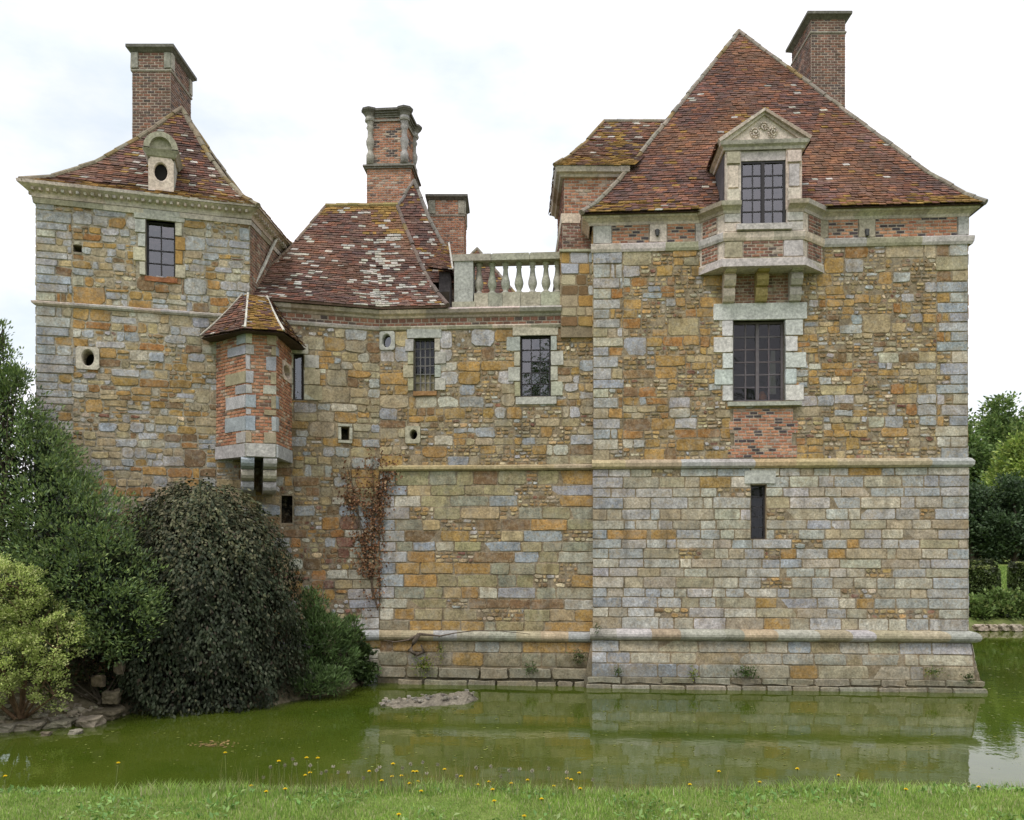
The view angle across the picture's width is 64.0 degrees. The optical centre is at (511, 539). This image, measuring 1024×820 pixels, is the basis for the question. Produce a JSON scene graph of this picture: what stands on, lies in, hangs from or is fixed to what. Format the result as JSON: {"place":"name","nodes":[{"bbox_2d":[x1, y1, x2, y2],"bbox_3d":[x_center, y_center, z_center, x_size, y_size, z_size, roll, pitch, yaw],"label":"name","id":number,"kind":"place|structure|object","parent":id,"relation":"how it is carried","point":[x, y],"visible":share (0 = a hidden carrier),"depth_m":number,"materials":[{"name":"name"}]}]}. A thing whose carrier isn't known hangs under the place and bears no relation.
{"place":"outdoors","nodes":[
{"label":"outdoors","id":0,"kind":"place"},
{"bbox_2d":[470,247,515,292],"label":"courtyard range","id":1,"kind":"structure","parent":0,"point":[485,271],"depth_m":26.89,"materials":[{"name":"brick"}]},
{"bbox_2d":[0,631,1023,793],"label":"water","id":2,"kind":"structure","parent":0,"point":[912,722],"depth_m":11.30,"materials":[{"name":"green liquid"}]},
{"bbox_2d":[39,731,52,735],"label":"rock","id":3,"kind":"object","parent":2,"relation":"on","point":[45,733],"visible":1,"depth_m":11.52,"materials":[{"name":"grey stone"}]},
{"bbox_2d":[68,728,82,734],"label":"rock","id":4,"kind":"object","parent":2,"relation":"on","point":[75,731],"visible":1,"depth_m":11.60,"materials":[{"name":"grey stone"}]},
{"bbox_2d":[75,715,106,727],"bbox_3d":[-6.273,2.698,12.165,0.380,0.193,0.338,0,0,0],"label":"rock","id":5,"kind":"object","parent":2,"relation":"on","point":[90,721],"visible":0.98,"depth_m":12.08,"materials":[{"name":"grey stone"}]},
{"bbox_2d":[190,740,238,746],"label":"floating leaves","id":6,"kind":"object","parent":2,"relation":"on","point":[205,744],"visible":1,"depth_m":11.02,"materials":[{"name":"beige plant"}]},
{"bbox_2d":[379,689,477,707],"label":"gravel spit","id":7,"kind":"structure","parent":2,"relation":"on","point":[466,696],"depth_m":13.77,"materials":[{"name":"beige gravel"}]},
{"bbox_2d":[23,643,1023,769],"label":"duckweed","id":8,"kind":"object","parent":2,"relation":"on","point":[549,731],"visible":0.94,"depth_m":11.23,"materials":[{"name":"green plant"}]},
{"bbox_2d":[0,782,1023,819],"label":"lawn grass","id":9,"kind":"structure","parent":0,"point":[895,802],"depth_m":5.00,"materials":[{"name":"green plant"}]},
{"bbox_2d":[0,552,1023,819],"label":"ground","id":10,"kind":"structure","parent":0,"point":[84,702],"depth_m":5.03,"materials":[{"name":"green plant"}]},
{"bbox_2d":[0,319,51,653],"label":"laurel sapling","id":11,"kind":"object","parent":10,"relation":"on","point":[11,370],"visible":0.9,"depth_m":12.94,"materials":[{"name":"green plant"}]},
{"bbox_2d":[0,552,94,719],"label":"golden bush","id":12,"kind":"object","parent":10,"relation":"on","point":[15,609],"visible":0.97,"depth_m":11.72,"materials":[{"name":"green plant"}]},
{"bbox_2d":[0,697,125,724],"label":"shore gravel","id":13,"kind":"structure","parent":10,"relation":"on","point":[74,713],"depth_m":12.34,"materials":[{"name":"grey gravel"}]},
{"bbox_2d":[0,722,19,732],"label":"rock","id":14,"kind":"object","parent":13,"relation":"on","point":[6,728],"visible":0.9,"depth_m":11.71,"materials":[{"name":"grey stone"}]},
{"bbox_2d":[14,719,46,730],"bbox_3d":[-7.029,2.713,11.975,0.461,0.136,0.430,0,0,0],"label":"rock","id":15,"kind":"object","parent":13,"relation":"on","point":[35,725],"visible":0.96,"depth_m":11.82,"materials":[{"name":"grey stone"}]},
{"bbox_2d":[42,718,76,728],"bbox_3d":[-6.676,2.711,12.107,0.382,0.129,0.370,0,0,0],"label":"rock","id":16,"kind":"object","parent":13,"relation":"on","point":[63,723],"visible":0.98,"depth_m":12.00,"materials":[{"name":"grey stone"}]},
{"bbox_2d":[82,704,125,720],"bbox_3d":[-6.288,2.685,12.624,0.582,0.224,0.521,0,0,0],"label":"rock","id":17,"kind":"object","parent":13,"relation":"on","point":[110,712],"visible":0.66,"depth_m":12.50,"materials":[{"name":"grey stone"}]},
{"bbox_2d":[62,678,73,689],"bbox_3d":[-6.899,2.232,12.754,0.192,0.197,0.185,0,0,0],"label":"rock","id":18,"kind":"object","parent":10,"relation":"on","point":[65,688],"visible":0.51,"depth_m":12.67,"materials":[{"name":"grey stone"}]},
{"bbox_2d":[0,339,177,688],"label":"laurel shrub","id":19,"kind":"object","parent":10,"relation":"on","point":[69,547],"visible":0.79,"depth_m":12.55,"materials":[{"name":"green plant"}]},
{"bbox_2d":[43,636,137,705],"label":"bank undergrowth","id":20,"kind":"object","parent":10,"relation":"on","point":[73,667],"visible":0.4,"depth_m":12.85,"materials":[{"name":"green plant"}]},
{"bbox_2d":[91,674,105,686],"bbox_3d":[-6.420,2.189,12.748,0.213,0.203,0.195,0,0,0],"label":"rock","id":21,"kind":"object","parent":10,"relation":"on","point":[98,680],"visible":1,"depth_m":12.67,"materials":[{"name":"grey stone"}]},
{"bbox_2d":[102,688,122,703],"bbox_3d":[-6.213,2.433,12.756,0.279,0.218,0.261,0,0,0],"label":"rock","id":22,"kind":"object","parent":10,"relation":"on","point":[111,697],"visible":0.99,"depth_m":12.65,"materials":[{"name":"grey stone"}]},
{"bbox_2d":[113,661,125,674],"bbox_3d":[-6.097,1.984,12.750,0.174,0.207,0.152,0,0,0],"label":"rock","id":23,"kind":"object","parent":10,"relation":"on","point":[119,669],"visible":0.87,"depth_m":12.69,"materials":[{"name":"grey stone"}]},
{"bbox_2d":[16,44,292,656],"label":"polygonal tower","id":24,"kind":"structure","parent":10,"relation":"on","point":[158,233],"depth_m":14.54,"materials":[{"name":"stone"}]},
{"bbox_2d":[133,212,185,282],"bbox_3d":[-6.386,-5.177,14.994,0.880,1.213,0.958,0,0,-17],"label":"window","id":25,"kind":"structure","parent":24,"relation":"in","point":[162,243],"depth_m":14.65,"materials":[{"name":"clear glass"}]},
{"bbox_2d":[78,473,321,720],"bbox_3d":[-5.278,0.860,13.960,4.000,4.044,3.043,0,0,0],"label":"weeping tree","id":26,"kind":"object","parent":10,"relation":"on","point":[222,563],"visible":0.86,"depth_m":13.24,"materials":[{"name":"green plant"}]},
{"bbox_2d":[288,584,368,699],"bbox_3d":[-3.317,1.784,14.629,1.420,2.017,1.912,0,0,0],"label":"feathery shrub","id":27,"kind":"object","parent":10,"relation":"on","point":[327,668],"visible":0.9,"depth_m":14.61,"materials":[{"name":"green plant"}]},
{"bbox_2d":[245,105,592,686],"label":"castle wing","id":28,"kind":"structure","parent":10,"relation":"on","point":[480,419],"depth_m":15.74,"materials":[{"name":"beige stone"}]},
{"bbox_2d":[200,292,306,494],"bbox_3d":[-4.692,-2.676,14.907,1.697,3.653,1.881,0,0,0],"label":"bartizan","id":29,"kind":"object","parent":28,"relation":"attached to","point":[257,341],"visible":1,"depth_m":14.40,"materials":[{"name":"brick"}]},
{"bbox_2d":[291,344,321,400],"bbox_3d":[-4.072,-3.178,15.785,0.793,1.070,0.675,0,0,-16],"label":"window","id":30,"kind":"structure","parent":28,"relation":"in","point":[304,372],"depth_m":15.53,"materials":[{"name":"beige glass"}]},
{"bbox_2d":[336,626,381,685],"bbox_3d":[-2.915,2.187,15.497,0.936,1.160,0.540,0,0,0],"label":"ivy clump","id":31,"kind":"object","parent":28,"relation":"attached to","point":[367,676],"visible":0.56,"depth_m":15.46,"materials":[{"name":"green plant"}]},
{"bbox_2d":[330,446,406,619],"bbox_3d":[-2.754,-0.137,15.762,1.444,3.365,0.232,0,0,-10],"label":"dead creeper","id":32,"kind":"object","parent":28,"relation":"attached to","point":[366,556],"visible":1,"depth_m":15.79,"materials":[{"name":"brown plant"}]},
{"bbox_2d":[411,654,436,677],"bbox_3d":[-1.667,2.393,15.565,0.494,0.461,0.215,0,0,-10],"label":"wall weed","id":33,"kind":"object","parent":28,"relation":"attached to","point":[423,664],"depth_m":15.58,"materials":[{"name":"green plant"}]},
{"bbox_2d":[403,329,445,395],"bbox_3d":[-1.686,-3.434,16.321,0.850,1.320,1.094,0,0,0],"label":"window","id":34,"kind":"structure","parent":28,"relation":"in","point":[424,351],"depth_m":15.83,"materials":[{"name":"beige glass"}]},
{"bbox_2d":[436,637,445,663],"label":"wall weed","id":35,"kind":"object","parent":28,"relation":"attached to","point":[440,648],"depth_m":15.66,"materials":[{"name":"green plant"}]},
{"bbox_2d":[384,630,527,655],"bbox_3d":[-1.058,1.969,15.631,2.804,0.522,0.152,0,0,2],"label":"vine stem","id":36,"kind":"object","parent":28,"relation":"on","point":[415,638],"visible":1,"depth_m":15.61,"materials":[{"name":"brown plant"}]},
{"bbox_2d":[452,252,559,306],"bbox_3d":[-0.084,-4.979,15.900,2.117,1.073,0.400,0,0,4],"label":"balustrade","id":37,"kind":"object","parent":28,"relation":"on","point":[466,283],"visible":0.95,"depth_m":15.78,"materials":[{"name":"stone"}]},
{"bbox_2d":[518,659,538,674],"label":"wall weed","id":38,"kind":"object","parent":28,"relation":"attached to","point":[529,668],"depth_m":15.46,"materials":[{"name":"green plant"}]},
{"bbox_2d":[506,327,563,404],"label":"window","id":39,"kind":"structure","parent":28,"relation":"in","point":[534,357],"depth_m":15.70,"materials":[{"name":"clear glass"}]},
{"bbox_2d":[566,645,587,666],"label":"wall weed","id":40,"kind":"object","parent":28,"relation":"attached to","point":[578,656],"depth_m":15.46,"materials":[{"name":"green plant"}]},
{"bbox_2d":[373,179,476,306],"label":"wing","id":41,"kind":"structure","parent":10,"relation":"on","point":[437,228],"depth_m":19.39,"materials":[{"name":"brown brick"}]},
{"bbox_2d":[219,749,741,797],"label":"flowers","id":42,"kind":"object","parent":10,"relation":"on","point":[469,771],"depth_m":5.43,"materials":[{"name":"green plant"}]},
{"bbox_2d":[579,11,987,692],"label":"square tower","id":43,"kind":"structure","parent":10,"relation":"on","point":[781,459],"depth_m":15.20,"materials":[{"name":"stone"}]},
{"bbox_2d":[548,119,664,337],"bbox_3d":[2.057,-6.356,16.977,2.533,5.014,2.916,0,0,0],"label":"stair turret","id":44,"kind":"object","parent":43,"relation":"attached to","point":[596,163],"visible":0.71,"depth_m":16.11,"materials":[{"name":"brick"}]},
{"bbox_2d":[613,665,623,675],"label":"wall weed","id":45,"kind":"object","parent":43,"relation":"attached to","point":[616,671],"depth_m":15.16,"materials":[{"name":"green plant"}]},
{"bbox_2d":[687,665,699,680],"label":"wall weed","id":46,"kind":"object","parent":43,"relation":"attached to","point":[693,673],"depth_m":15.07,"materials":[{"name":"green plant"}]},
{"bbox_2d":[725,665,762,678],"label":"wall weed","id":47,"kind":"object","parent":43,"relation":"attached to","point":[746,672],"depth_m":15.01,"materials":[{"name":"green plant"}]},
{"bbox_2d":[713,302,806,406],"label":"window","id":48,"kind":"structure","parent":43,"relation":"in","point":[756,359],"depth_m":15.27,"materials":[{"name":"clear glass"}]},
{"bbox_2d":[744,470,775,538],"bbox_3d":[4.610,-0.661,15.485,0.584,1.285,0.582,0,0,0],"label":"slit window","id":49,"kind":"structure","parent":43,"relation":"in","point":[750,476],"depth_m":15.34,"materials":[{"name":"grey glass"}]},
{"bbox_2d":[922,665,948,676],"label":"wall weed","id":50,"kind":"object","parent":43,"relation":"attached to","point":[931,671],"depth_m":14.79,"materials":[{"name":"green plant"}]},
{"bbox_2d":[960,671,976,683],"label":"wall weed","id":51,"kind":"object","parent":43,"relation":"attached to","point":[968,676],"depth_m":14.74,"materials":[{"name":"green plant"}]},
{"bbox_2d":[972,624,987,630],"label":"bank stone","id":52,"kind":"object","parent":10,"relation":"on","point":[979,627],"visible":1,"depth_m":24.62,"materials":[{"name":"beige stone"}]},
{"bbox_2d":[969,592,997,621],"bbox_3d":[14.557,2.215,25.732,1.346,1.175,1.552,0,0,0],"label":"bank shrub","id":53,"kind":"object","parent":10,"relation":"on","point":[979,606],"visible":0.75,"depth_m":25.36,"materials":[{"name":"green plant"}]},
{"bbox_2d":[969,557,998,565],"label":"box hedge","id":54,"kind":"object","parent":10,"relation":"on","point":[985,561],"visible":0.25,"depth_m":33.10,"materials":[{"name":"green plant"}]},
{"bbox_2d":[968,563,1001,594],"bbox_3d":[16.895,1.434,29.600,1.982,1.203,1.429,0,0,0],"label":"box hedge","id":55,"kind":"object","parent":10,"relation":"on","point":[981,577],"visible":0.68,"depth_m":29.06,"materials":[{"name":"green plant"}]},
{"bbox_2d":[968,408,1005,487],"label":"broadleaf tree","id":56,"kind":"object","parent":10,"relation":"on","point":[982,450],"visible":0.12,"depth_m":62.42,"materials":[{"name":"green plant"}]},
{"bbox_2d":[970,565,1008,594],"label":"grass","id":57,"kind":"structure","parent":10,"relation":"on","point":[1004,569],"depth_m":37.08,"materials":[{"name":"green plant"}]},
{"bbox_2d":[985,624,998,630],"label":"bank stone","id":58,"kind":"object","parent":10,"relation":"on","point":[991,627],"visible":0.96,"depth_m":24.64,"materials":[{"name":"beige stone"}]},
{"bbox_2d":[968,479,1023,561],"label":"yew tree","id":59,"kind":"object","parent":10,"relation":"on","point":[981,499],"visible":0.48,"depth_m":49.33,"materials":[{"name":"green plant"}]},
{"bbox_2d":[968,391,1023,466],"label":"broadleaf tree","id":60,"kind":"object","parent":10,"relation":"on","point":[996,422],"visible":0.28,"depth_m":68.85,"materials":[{"name":"green plant"}]},
{"bbox_2d":[971,470,1023,563],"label":"yew tree","id":61,"kind":"object","parent":10,"relation":"on","point":[1012,487],"visible":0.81,"depth_m":48.60,"materials":[{"name":"green plant"}]},
{"bbox_2d":[977,585,1020,619],"bbox_3d":[15.240,2.082,25.762,1.414,1.350,1.497,0,0,-39],"label":"bank shrub","id":62,"kind":"object","parent":10,"relation":"on","point":[998,596],"visible":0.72,"depth_m":25.41,"materials":[{"name":"green plant"}]},
{"bbox_2d":[976,430,1023,526],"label":"broadleaf tree","id":63,"kind":"object","parent":10,"relation":"on","point":[1014,459],"visible":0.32,"depth_m":57.92,"materials":[{"name":"green plant"}]},
{"bbox_2d":[998,623,1009,630],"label":"bank stone","id":64,"kind":"object","parent":10,"relation":"on","point":[1003,627],"visible":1,"depth_m":24.66,"materials":[{"name":"beige stone"}]},
{"bbox_2d":[1004,586,1023,620],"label":"bank shrub","id":65,"kind":"object","parent":10,"relation":"on","point":[1018,596],"visible":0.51,"depth_m":25.48,"materials":[{"name":"green plant"}]},
{"bbox_2d":[1006,561,1023,591],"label":"box hedge","id":66,"kind":"object","parent":10,"relation":"on","point":[1015,574],"visible":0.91,"depth_m":28.59,"materials":[{"name":"green plant"}]},
{"bbox_2d":[1009,624,1023,631],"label":"bank stone","id":67,"kind":"object","parent":10,"relation":"on","point":[1017,628],"visible":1,"depth_m":24.61,"materials":[{"name":"beige stone"}]},
{"bbox_2d":[0,774,1023,797],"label":"bank grass","id":68,"kind":"structure","parent":0,"point":[230,786],"depth_m":5.39,"materials":[{"name":"green plant"}]},
{"bbox_2d":[0,0,1023,530],"label":"sky","id":69,"kind":"structure","parent":0,"point":[499,92],"materials":[{"name":"white"}]}
]}

